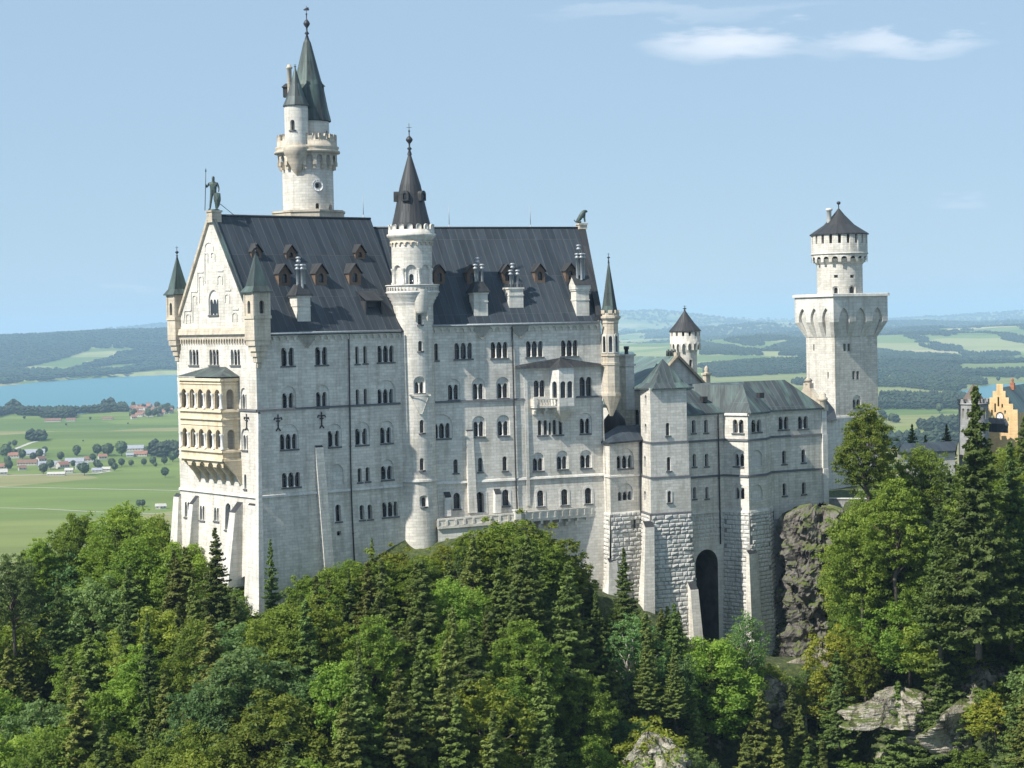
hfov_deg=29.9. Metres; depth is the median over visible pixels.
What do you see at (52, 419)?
house
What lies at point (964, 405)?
grey gate turret
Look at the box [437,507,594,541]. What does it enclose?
terrace
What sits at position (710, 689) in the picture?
larch tree
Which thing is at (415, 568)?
larch tree
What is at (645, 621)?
spruce tree
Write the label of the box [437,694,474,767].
larch tree
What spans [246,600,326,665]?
broadleaf tree
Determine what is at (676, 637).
spruce tree
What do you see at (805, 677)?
birch tree
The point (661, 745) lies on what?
rock outcrop
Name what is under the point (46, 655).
spruce tree
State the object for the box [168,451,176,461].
field tree
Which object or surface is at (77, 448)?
field tree
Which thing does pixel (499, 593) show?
larch tree
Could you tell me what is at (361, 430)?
window
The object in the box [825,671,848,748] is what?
spruce tree
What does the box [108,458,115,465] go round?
field tree
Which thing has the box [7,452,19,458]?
house
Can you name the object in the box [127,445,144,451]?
house
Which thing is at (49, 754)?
broadleaf tree
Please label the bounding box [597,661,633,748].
spruce tree
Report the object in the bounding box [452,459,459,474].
window
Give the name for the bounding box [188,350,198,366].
window
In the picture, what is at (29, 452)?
house
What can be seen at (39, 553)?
broadleaf tree
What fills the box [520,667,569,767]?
larch tree
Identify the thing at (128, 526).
broadleaf tree
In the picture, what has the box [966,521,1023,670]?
spruce tree
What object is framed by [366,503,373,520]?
window
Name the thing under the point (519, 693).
broadleaf tree
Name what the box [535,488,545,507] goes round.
window
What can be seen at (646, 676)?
spruce tree
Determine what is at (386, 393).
window
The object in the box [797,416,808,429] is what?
window
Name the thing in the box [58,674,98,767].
larch tree
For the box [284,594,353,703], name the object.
broadleaf tree
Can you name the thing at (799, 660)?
rock outcrop
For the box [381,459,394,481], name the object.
window
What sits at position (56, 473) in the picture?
house
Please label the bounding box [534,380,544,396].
window
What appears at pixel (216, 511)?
window
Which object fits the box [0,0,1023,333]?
sky
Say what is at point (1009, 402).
yellow gatehouse
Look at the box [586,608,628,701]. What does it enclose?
larch tree
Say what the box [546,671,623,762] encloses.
broadleaf tree
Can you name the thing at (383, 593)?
spruce tree
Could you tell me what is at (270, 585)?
spruce tree
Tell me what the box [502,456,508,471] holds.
window
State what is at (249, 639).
broadleaf tree
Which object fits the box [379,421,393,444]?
window
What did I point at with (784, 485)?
window
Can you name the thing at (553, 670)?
spruce tree
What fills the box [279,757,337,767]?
broadleaf tree
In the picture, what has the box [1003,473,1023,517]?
broadleaf tree
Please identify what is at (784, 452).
window
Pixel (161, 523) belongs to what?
broadleaf tree
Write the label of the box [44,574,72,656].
spruce tree
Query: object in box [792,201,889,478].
square gate tower
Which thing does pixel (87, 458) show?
house
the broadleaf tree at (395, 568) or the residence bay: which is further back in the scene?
the residence bay
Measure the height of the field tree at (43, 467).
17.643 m
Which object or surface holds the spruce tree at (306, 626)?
on the hillside
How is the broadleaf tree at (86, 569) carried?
on the hillside
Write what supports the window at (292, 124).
in the great round tower at (307, 152)
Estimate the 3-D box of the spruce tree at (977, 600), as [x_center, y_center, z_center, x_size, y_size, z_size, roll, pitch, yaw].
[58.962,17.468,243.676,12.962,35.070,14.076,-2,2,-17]
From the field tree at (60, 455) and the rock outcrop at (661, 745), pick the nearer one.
the rock outcrop at (661, 745)
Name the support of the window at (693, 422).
in the residence wing
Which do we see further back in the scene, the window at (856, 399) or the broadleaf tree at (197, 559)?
the window at (856, 399)
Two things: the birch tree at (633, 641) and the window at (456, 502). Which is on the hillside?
the birch tree at (633, 641)
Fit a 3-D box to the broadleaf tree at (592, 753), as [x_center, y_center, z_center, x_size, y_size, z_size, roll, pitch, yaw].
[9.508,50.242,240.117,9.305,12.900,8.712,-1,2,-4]
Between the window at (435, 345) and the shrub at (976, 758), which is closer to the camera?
the shrub at (976, 758)
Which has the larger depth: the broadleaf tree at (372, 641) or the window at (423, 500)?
the window at (423, 500)
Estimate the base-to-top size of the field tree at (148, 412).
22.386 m
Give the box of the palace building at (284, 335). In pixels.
[163,210,620,618]
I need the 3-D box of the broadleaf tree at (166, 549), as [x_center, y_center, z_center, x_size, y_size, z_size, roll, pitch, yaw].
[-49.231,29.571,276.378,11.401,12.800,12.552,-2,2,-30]
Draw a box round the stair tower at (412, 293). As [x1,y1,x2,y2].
[385,127,439,548]
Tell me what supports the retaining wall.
on the hillside
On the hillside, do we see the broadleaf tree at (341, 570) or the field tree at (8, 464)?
the broadleaf tree at (341, 570)
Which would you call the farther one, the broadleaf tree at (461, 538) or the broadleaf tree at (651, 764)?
the broadleaf tree at (461, 538)
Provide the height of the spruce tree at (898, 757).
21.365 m
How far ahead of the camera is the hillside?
272.04 m
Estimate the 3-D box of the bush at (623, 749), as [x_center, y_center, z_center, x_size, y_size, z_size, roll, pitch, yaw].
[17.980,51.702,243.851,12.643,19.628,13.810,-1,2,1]
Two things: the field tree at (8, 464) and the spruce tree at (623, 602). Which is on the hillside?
the spruce tree at (623, 602)
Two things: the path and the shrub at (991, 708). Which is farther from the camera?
the path
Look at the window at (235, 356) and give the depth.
264.76 m
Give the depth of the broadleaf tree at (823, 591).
283.80 m
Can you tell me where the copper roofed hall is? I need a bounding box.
[603,346,711,433]
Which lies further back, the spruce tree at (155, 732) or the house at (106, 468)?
the house at (106, 468)
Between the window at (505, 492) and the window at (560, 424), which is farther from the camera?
the window at (560, 424)
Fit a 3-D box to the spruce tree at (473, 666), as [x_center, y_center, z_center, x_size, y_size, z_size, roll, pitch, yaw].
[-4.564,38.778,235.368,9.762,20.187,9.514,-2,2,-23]
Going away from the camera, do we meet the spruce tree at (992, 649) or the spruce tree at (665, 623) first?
the spruce tree at (992, 649)
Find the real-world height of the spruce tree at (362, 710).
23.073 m
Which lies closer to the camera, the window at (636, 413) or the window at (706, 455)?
the window at (706, 455)
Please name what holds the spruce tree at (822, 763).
on the hillside
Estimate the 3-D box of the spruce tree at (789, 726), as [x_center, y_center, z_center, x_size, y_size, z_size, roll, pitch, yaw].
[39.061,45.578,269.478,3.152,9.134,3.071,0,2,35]
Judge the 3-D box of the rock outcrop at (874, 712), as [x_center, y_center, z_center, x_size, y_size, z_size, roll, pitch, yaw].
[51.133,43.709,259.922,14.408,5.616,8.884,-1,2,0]
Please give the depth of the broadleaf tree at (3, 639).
270.08 m
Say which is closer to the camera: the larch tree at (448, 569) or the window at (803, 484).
the larch tree at (448, 569)
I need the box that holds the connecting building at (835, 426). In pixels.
[826,401,851,489]
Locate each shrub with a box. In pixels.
[279,575,323,606]
[312,567,342,597]
[376,542,409,583]
[386,546,440,603]
[416,547,445,578]
[429,538,459,570]
[452,516,514,573]
[460,520,522,580]
[481,521,524,564]
[489,508,555,558]
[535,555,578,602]
[544,522,593,591]
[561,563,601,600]
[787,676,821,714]
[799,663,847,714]
[942,747,991,767]
[960,681,1014,746]
[961,686,1004,726]
[989,676,1015,710]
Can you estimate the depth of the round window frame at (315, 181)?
291.63 m
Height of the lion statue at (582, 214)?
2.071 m
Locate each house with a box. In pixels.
[0,463,6,468]
[0,469,7,474]
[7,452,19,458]
[17,459,37,465]
[17,465,26,470]
[24,449,45,455]
[35,456,46,460]
[38,461,57,467]
[44,418,61,421]
[47,471,65,475]
[55,461,69,468]
[64,468,73,472]
[65,457,84,464]
[66,418,75,420]
[75,462,88,469]
[84,456,93,461]
[91,468,102,472]
[97,454,106,459]
[102,417,112,419]
[102,467,110,470]
[126,453,133,456]
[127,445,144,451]
[133,451,147,456]
[135,412,143,416]
[158,503,166,508]
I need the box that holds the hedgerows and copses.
[697,323,1023,390]
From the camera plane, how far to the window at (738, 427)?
293.06 m
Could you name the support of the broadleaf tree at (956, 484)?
on the hillside
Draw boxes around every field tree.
[0,444,11,455]
[4,460,12,468]
[18,449,25,458]
[29,452,36,458]
[38,463,47,473]
[46,459,53,469]
[57,452,64,460]
[72,445,80,455]
[79,462,89,475]
[89,453,95,459]
[92,444,100,454]
[96,462,102,467]
[103,443,113,455]
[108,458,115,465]
[111,463,117,469]
[115,441,127,455]
[118,458,124,466]
[140,499,144,506]
[141,458,146,464]
[143,446,149,453]
[145,408,151,416]
[149,456,155,463]
[160,467,168,475]
[161,456,167,464]
[164,405,170,413]
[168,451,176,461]
[936,403,942,412]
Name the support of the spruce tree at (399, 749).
on the hillside
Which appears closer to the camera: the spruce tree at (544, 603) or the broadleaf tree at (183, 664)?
the broadleaf tree at (183, 664)
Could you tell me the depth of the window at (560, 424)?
285.23 m
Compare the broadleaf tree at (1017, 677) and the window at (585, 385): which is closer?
the broadleaf tree at (1017, 677)
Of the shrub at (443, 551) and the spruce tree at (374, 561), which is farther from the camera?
the shrub at (443, 551)
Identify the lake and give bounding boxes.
[0,375,177,413]
[958,383,1023,400]
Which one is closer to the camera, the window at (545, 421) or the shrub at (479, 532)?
the shrub at (479, 532)
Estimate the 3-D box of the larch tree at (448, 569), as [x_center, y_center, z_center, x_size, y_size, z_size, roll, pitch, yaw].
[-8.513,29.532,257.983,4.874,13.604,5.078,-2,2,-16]
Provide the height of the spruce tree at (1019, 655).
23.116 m
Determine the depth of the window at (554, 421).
284.88 m
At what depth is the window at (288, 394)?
263.66 m
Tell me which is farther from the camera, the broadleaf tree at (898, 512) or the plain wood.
the plain wood
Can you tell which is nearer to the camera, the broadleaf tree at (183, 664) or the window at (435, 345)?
the broadleaf tree at (183, 664)
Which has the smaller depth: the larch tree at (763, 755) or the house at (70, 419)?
the larch tree at (763, 755)
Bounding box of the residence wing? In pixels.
[640,377,828,654]
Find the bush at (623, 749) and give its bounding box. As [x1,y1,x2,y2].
[606,715,688,766]
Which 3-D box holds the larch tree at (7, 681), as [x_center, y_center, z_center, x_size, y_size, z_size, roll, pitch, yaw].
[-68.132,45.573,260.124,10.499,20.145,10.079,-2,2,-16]
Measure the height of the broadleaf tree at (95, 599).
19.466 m
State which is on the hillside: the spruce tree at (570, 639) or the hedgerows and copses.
the spruce tree at (570, 639)
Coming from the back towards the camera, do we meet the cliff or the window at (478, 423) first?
the cliff
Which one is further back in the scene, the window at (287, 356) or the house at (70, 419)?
the house at (70, 419)
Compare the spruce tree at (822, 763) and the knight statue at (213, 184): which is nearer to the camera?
the spruce tree at (822, 763)
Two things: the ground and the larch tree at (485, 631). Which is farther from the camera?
the ground
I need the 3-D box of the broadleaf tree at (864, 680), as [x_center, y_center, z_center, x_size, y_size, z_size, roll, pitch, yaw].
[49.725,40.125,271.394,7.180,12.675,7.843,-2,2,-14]
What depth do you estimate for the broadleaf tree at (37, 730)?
240.14 m
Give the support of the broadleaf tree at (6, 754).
on the hillside
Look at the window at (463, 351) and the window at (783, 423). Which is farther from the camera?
the window at (783, 423)
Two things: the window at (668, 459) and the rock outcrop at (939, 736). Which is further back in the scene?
the window at (668, 459)
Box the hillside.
[41,478,1023,767]
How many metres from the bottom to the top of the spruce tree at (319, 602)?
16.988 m
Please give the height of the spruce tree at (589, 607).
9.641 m
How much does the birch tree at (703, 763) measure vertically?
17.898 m
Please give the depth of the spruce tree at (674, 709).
252.87 m
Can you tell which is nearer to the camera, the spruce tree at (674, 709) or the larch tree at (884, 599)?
the spruce tree at (674, 709)
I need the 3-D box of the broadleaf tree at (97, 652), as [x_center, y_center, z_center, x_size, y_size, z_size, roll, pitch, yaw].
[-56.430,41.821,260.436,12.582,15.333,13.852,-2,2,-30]
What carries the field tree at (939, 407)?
on the ground
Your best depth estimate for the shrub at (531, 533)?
267.86 m
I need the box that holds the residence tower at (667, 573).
[633,359,702,646]
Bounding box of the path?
[25,508,171,514]
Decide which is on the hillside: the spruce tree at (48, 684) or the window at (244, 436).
the spruce tree at (48, 684)
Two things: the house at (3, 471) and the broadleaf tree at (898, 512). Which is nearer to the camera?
the broadleaf tree at (898, 512)
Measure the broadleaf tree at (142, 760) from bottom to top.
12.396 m
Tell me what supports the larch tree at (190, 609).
on the hillside
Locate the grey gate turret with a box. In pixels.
[957,384,989,465]
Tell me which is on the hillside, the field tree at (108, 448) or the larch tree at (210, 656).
the larch tree at (210, 656)
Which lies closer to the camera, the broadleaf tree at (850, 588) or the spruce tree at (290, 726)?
the spruce tree at (290, 726)
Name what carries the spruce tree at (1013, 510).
on the hillside
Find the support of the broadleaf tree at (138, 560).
on the hillside
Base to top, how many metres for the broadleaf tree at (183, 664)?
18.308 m
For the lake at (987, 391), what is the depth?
5172.60 m
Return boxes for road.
[5,471,109,475]
[15,440,41,448]
[25,487,179,490]
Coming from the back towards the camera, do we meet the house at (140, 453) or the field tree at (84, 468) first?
the house at (140, 453)
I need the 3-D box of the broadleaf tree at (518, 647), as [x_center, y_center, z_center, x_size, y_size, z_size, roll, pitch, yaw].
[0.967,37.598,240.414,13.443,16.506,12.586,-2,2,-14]
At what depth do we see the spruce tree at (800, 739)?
264.73 m
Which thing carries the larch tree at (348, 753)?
on the hillside
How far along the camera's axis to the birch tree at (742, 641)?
268.61 m
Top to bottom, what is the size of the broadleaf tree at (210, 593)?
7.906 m
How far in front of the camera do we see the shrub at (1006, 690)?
249.65 m
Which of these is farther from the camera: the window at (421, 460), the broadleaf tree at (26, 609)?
the window at (421, 460)
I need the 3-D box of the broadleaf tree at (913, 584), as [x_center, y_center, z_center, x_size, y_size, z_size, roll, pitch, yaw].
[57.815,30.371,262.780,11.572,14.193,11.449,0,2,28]
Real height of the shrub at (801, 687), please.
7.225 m
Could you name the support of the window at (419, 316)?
in the stair tower at (412, 293)
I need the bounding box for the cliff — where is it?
[773,502,850,657]
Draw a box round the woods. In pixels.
[0,309,1023,383]
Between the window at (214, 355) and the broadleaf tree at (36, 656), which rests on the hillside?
the broadleaf tree at (36, 656)
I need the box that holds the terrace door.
[474,488,487,513]
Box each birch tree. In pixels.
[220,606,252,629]
[600,612,675,722]
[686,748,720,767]
[722,608,771,701]
[784,665,822,730]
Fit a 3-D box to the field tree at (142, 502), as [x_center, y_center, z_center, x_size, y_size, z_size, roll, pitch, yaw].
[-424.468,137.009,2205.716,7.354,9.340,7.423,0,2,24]
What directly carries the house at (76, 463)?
on the ground
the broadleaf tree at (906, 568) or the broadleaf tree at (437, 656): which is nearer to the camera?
the broadleaf tree at (437, 656)
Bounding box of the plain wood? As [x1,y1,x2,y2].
[699,336,1023,446]
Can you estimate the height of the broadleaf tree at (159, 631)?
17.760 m
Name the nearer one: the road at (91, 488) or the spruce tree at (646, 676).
the spruce tree at (646, 676)
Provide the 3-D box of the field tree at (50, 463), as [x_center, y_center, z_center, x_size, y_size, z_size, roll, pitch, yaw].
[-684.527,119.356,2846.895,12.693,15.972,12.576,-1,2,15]
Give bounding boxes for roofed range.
[893,441,957,478]
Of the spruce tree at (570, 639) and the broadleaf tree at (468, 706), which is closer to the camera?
the broadleaf tree at (468, 706)
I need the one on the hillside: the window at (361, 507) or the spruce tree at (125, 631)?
the spruce tree at (125, 631)
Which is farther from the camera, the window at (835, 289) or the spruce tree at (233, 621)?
the window at (835, 289)
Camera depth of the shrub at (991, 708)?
247.49 m
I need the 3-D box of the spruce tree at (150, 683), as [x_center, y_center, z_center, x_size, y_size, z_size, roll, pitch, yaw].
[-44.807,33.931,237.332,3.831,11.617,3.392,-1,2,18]
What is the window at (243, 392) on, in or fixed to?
in the palace building at (284, 335)
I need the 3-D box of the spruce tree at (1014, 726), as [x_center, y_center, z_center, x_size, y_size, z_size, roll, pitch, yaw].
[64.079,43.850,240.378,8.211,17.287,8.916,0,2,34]
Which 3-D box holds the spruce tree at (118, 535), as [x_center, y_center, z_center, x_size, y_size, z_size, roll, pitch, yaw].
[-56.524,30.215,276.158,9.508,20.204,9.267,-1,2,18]
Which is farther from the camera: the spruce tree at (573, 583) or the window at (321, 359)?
the window at (321, 359)
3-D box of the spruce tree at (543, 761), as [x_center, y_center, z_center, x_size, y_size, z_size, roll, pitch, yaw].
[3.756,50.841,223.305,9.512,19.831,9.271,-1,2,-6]
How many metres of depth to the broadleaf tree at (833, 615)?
280.33 m
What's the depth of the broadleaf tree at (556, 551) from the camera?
265.30 m
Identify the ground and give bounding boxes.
[0,311,1023,602]
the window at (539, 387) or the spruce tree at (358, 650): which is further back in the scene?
the window at (539, 387)
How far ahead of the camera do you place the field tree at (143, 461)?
2880.14 m
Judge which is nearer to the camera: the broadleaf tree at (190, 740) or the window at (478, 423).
the broadleaf tree at (190, 740)
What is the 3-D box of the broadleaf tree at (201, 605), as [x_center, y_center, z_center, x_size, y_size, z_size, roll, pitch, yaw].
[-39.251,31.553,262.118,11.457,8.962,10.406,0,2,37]
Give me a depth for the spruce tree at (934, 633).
250.34 m
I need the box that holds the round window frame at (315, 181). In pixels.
[312,180,322,190]
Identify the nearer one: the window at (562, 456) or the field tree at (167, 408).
the window at (562, 456)
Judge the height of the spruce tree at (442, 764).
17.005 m
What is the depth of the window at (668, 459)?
285.09 m
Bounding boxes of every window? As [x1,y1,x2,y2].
[183,500,189,518]
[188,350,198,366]
[198,504,205,521]
[208,290,218,316]
[208,349,219,366]
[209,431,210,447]
[213,506,219,522]
[223,500,232,531]
[229,349,240,366]
[241,388,246,409]
[241,429,247,451]
[243,474,246,490]
[280,347,295,367]
[280,424,299,451]
[281,386,295,408]
[281,472,301,488]
[289,120,295,131]
[314,347,328,366]
[315,385,329,408]
[327,423,341,448]
[333,502,343,522]
[354,346,360,364]
[354,422,369,446]
[356,389,360,406]
[357,468,363,483]
[358,503,365,521]
[362,346,368,364]
[364,389,367,403]
[365,467,371,482]
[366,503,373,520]
[377,345,395,363]
[377,380,395,405]
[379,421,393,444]
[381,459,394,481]
[382,501,399,518]
[414,376,425,394]
[417,314,423,325]
[417,341,423,352]
[419,420,425,433]
[419,458,425,471]
[419,495,427,507]
[434,343,439,361]
[436,414,452,439]
[447,379,459,400]
[451,491,462,510]
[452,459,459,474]
[454,343,473,360]
[472,378,484,399]
[472,416,485,437]
[477,458,483,473]
[490,342,508,359]
[496,377,509,399]
[497,415,509,436]
[500,487,511,507]
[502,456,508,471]
[525,341,544,358]
[532,453,544,472]
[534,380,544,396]
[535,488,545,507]
[537,420,542,436]
[543,420,548,436]
[552,420,557,435]
[556,451,568,470]
[558,421,563,435]
[559,487,569,506]
[560,340,578,357]
[578,413,591,434]
[579,377,591,395]
[580,450,591,469]
[583,486,593,504]
[616,448,633,469]
[618,483,632,500]
[634,410,638,424]
[665,423,670,436]
[666,457,672,471]
[666,489,672,503]
[690,419,696,434]
[691,453,697,467]
[692,486,697,500]
[703,418,708,433]
[704,452,709,467]
[704,485,709,499]
[731,420,744,434]
[733,451,743,467]
[733,484,744,499]
[751,419,762,433]
[778,417,789,430]
[781,451,787,465]
[782,483,787,496]
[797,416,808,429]
[801,449,806,463]
[801,482,807,495]
[832,286,838,292]
[848,285,855,292]
[853,395,860,408]
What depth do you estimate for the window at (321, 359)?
266.70 m
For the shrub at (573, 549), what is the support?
on the hillside
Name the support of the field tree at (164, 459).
on the ground
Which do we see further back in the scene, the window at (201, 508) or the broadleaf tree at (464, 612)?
the window at (201, 508)
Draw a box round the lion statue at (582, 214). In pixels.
[574,210,587,222]
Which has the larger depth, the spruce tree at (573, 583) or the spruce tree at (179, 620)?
the spruce tree at (573, 583)
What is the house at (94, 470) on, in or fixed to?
on the ground
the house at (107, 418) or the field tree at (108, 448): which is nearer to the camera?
the field tree at (108, 448)
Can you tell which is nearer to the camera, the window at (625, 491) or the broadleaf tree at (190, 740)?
the broadleaf tree at (190, 740)
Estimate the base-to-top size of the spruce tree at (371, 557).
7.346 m
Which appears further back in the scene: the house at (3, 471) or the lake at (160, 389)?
the lake at (160, 389)
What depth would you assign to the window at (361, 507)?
270.90 m
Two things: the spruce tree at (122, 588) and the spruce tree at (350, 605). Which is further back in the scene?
the spruce tree at (122, 588)
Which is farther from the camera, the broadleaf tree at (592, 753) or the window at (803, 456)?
the window at (803, 456)
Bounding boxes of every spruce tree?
[6,591,40,695]
[13,633,45,711]
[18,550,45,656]
[28,693,50,733]
[34,612,62,708]
[39,606,66,696]
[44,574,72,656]
[88,721,116,767]
[92,525,125,636]
[101,567,147,688]
[105,566,140,655]
[106,603,162,750]
[132,702,152,766]
[135,613,160,705]
[148,727,164,767]
[154,602,186,698]
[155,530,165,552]
[197,528,238,629]
[223,594,243,631]
[260,538,282,617]
[272,708,304,767]
[281,741,298,767]
[284,598,327,732]
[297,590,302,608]
[310,576,338,673]
[330,658,391,767]
[341,568,359,638]
[353,639,373,716]
[355,560,396,617]
[366,557,404,687]
[367,537,376,562]
[373,669,426,767]
[395,659,441,767]
[398,612,428,704]
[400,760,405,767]
[418,641,483,767]
[433,608,466,704]
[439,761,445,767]
[441,619,512,753]
[458,536,492,602]
[473,711,506,767]
[497,585,535,688]
[503,543,517,617]
[533,737,552,767]
[534,554,556,635]
[545,639,566,726]
[546,565,610,735]
[546,734,561,767]
[554,566,587,648]
[578,582,610,644]
[586,591,606,660]
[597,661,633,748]
[607,548,640,635]
[622,611,668,733]
[630,629,664,716]
[652,606,672,666]
[655,603,700,692]
[660,646,688,721]
[675,611,689,653]
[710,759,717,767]
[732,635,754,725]
[732,732,757,767]
[780,677,798,739]
[784,705,819,767]
[799,746,816,767]
[808,651,862,767]
[817,741,828,767]
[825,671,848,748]
[867,681,926,767]
[907,424,917,442]
[907,642,972,767]
[908,505,966,658]
[921,384,1023,659]
[926,471,960,548]
[941,423,957,473]
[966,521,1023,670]
[988,440,1023,654]
[989,666,1023,767]
[999,608,1023,723]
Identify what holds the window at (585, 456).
in the palace building at (284, 335)
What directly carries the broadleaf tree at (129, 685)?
on the hillside
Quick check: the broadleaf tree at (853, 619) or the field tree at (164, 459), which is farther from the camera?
the field tree at (164, 459)
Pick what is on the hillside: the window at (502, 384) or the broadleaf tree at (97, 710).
the broadleaf tree at (97, 710)
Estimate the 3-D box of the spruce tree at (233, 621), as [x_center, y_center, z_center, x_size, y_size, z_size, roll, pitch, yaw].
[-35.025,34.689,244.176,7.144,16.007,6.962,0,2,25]
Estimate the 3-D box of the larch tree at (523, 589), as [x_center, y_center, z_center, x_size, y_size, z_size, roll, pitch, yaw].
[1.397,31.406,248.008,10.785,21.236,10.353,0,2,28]
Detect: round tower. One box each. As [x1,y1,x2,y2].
[271,6,344,216]
[669,305,700,372]
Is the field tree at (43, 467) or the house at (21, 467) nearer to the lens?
the field tree at (43, 467)
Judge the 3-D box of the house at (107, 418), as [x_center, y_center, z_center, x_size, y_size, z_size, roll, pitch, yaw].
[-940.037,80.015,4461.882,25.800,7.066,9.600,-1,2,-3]
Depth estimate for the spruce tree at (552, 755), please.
228.43 m
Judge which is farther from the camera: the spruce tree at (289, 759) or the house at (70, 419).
the house at (70, 419)
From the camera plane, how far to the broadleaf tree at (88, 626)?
270.92 m
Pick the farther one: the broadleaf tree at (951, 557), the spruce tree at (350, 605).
the broadleaf tree at (951, 557)
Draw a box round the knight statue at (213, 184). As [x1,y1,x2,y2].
[205,169,238,218]
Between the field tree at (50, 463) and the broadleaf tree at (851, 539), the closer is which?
the broadleaf tree at (851, 539)
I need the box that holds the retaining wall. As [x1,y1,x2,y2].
[829,498,866,507]
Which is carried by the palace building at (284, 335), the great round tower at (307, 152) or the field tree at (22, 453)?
the great round tower at (307, 152)
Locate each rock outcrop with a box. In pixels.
[622,730,691,767]
[723,669,799,735]
[786,647,831,670]
[837,686,926,730]
[879,662,1007,754]
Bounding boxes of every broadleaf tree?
[0,552,46,655]
[0,611,59,689]
[0,626,47,699]
[0,687,24,740]
[0,698,72,767]
[0,732,40,767]
[1,697,43,730]
[2,727,87,767]
[10,537,65,621]
[12,725,61,767]
[21,550,84,644]
[33,594,51,633]
[36,573,122,672]
[43,549,117,623]
[45,512,109,588]
[45,635,113,710]
[53,690,155,765]
[63,609,111,654]
[73,735,147,767]
[74,500,167,582]
[83,534,165,621]
[84,644,181,752]
[100,606,186,716]
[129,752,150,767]
[132,545,170,593]
[132,719,240,767]
[140,540,211,611]
[147,618,228,718]
[148,513,170,550]
[154,679,255,767]
[160,747,241,767]
[183,621,282,716]
[190,644,310,767]
[194,585,252,630]
[196,589,248,617]
[199,587,252,631]
[207,688,335,767]
[222,603,340,694]
[227,619,290,712]
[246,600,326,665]
[270,673,332,764]
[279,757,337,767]
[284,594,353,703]
[294,659,387,765]
[299,586,340,646]
[322,614,417,745]
[325,559,364,595]
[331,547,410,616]
[385,556,410,586]
[390,556,445,604]
[393,574,497,663]
[420,619,491,690]
[448,535,470,565]
[453,546,477,573]
[455,677,539,767]
[473,673,559,761]
[480,618,570,715]
[494,534,554,580]
[504,538,574,585]
[534,529,551,546]
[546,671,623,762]
[566,734,623,767]
[603,610,650,656]
[605,718,651,760]
[605,750,689,767]
[656,654,707,738]
[660,635,769,746]
[694,642,741,717]
[705,633,769,697]
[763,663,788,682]
[793,622,885,733]
[811,503,911,627]
[817,533,857,620]
[825,591,872,658]
[830,402,899,510]
[835,623,886,701]
[836,596,900,687]
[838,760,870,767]
[840,549,924,611]
[848,477,897,534]
[855,476,937,606]
[855,586,937,687]
[879,442,957,548]
[879,533,932,594]
[893,554,964,655]
[895,603,996,684]
[917,543,961,596]
[929,464,966,522]
[943,474,1023,549]
[956,447,1004,483]
[989,442,1022,487]
[1001,665,1023,729]
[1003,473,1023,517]
[1008,594,1023,661]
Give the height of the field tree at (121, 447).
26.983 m
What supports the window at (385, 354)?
in the palace building at (284, 335)
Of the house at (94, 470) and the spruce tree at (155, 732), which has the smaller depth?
the spruce tree at (155, 732)
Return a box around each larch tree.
[0,646,31,707]
[51,649,76,723]
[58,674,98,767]
[62,628,109,733]
[145,674,178,748]
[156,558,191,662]
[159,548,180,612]
[174,578,203,676]
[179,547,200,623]
[182,614,241,743]
[323,578,334,650]
[325,696,365,767]
[347,562,378,647]
[379,561,443,701]
[396,561,440,647]
[397,631,443,758]
[434,554,458,624]
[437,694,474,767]
[458,537,492,630]
[477,607,502,676]
[480,557,515,651]
[493,546,558,695]
[507,527,536,578]
[508,535,558,650]
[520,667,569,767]
[575,613,595,675]
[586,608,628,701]
[653,608,665,653]
[684,698,711,767]
[697,651,724,719]
[747,690,779,767]
[770,737,788,767]
[865,557,904,668]
[1004,693,1023,767]
[1014,416,1023,481]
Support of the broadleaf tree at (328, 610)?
on the hillside
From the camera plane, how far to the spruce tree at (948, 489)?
272.35 m
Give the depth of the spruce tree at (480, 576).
261.33 m
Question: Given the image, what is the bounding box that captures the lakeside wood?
[0,397,178,456]
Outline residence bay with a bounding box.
[601,425,642,599]
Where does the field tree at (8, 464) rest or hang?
on the ground
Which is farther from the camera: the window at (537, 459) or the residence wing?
the residence wing
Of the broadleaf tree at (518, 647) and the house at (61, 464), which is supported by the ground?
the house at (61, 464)
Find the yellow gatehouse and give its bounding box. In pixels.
[989,378,1023,454]

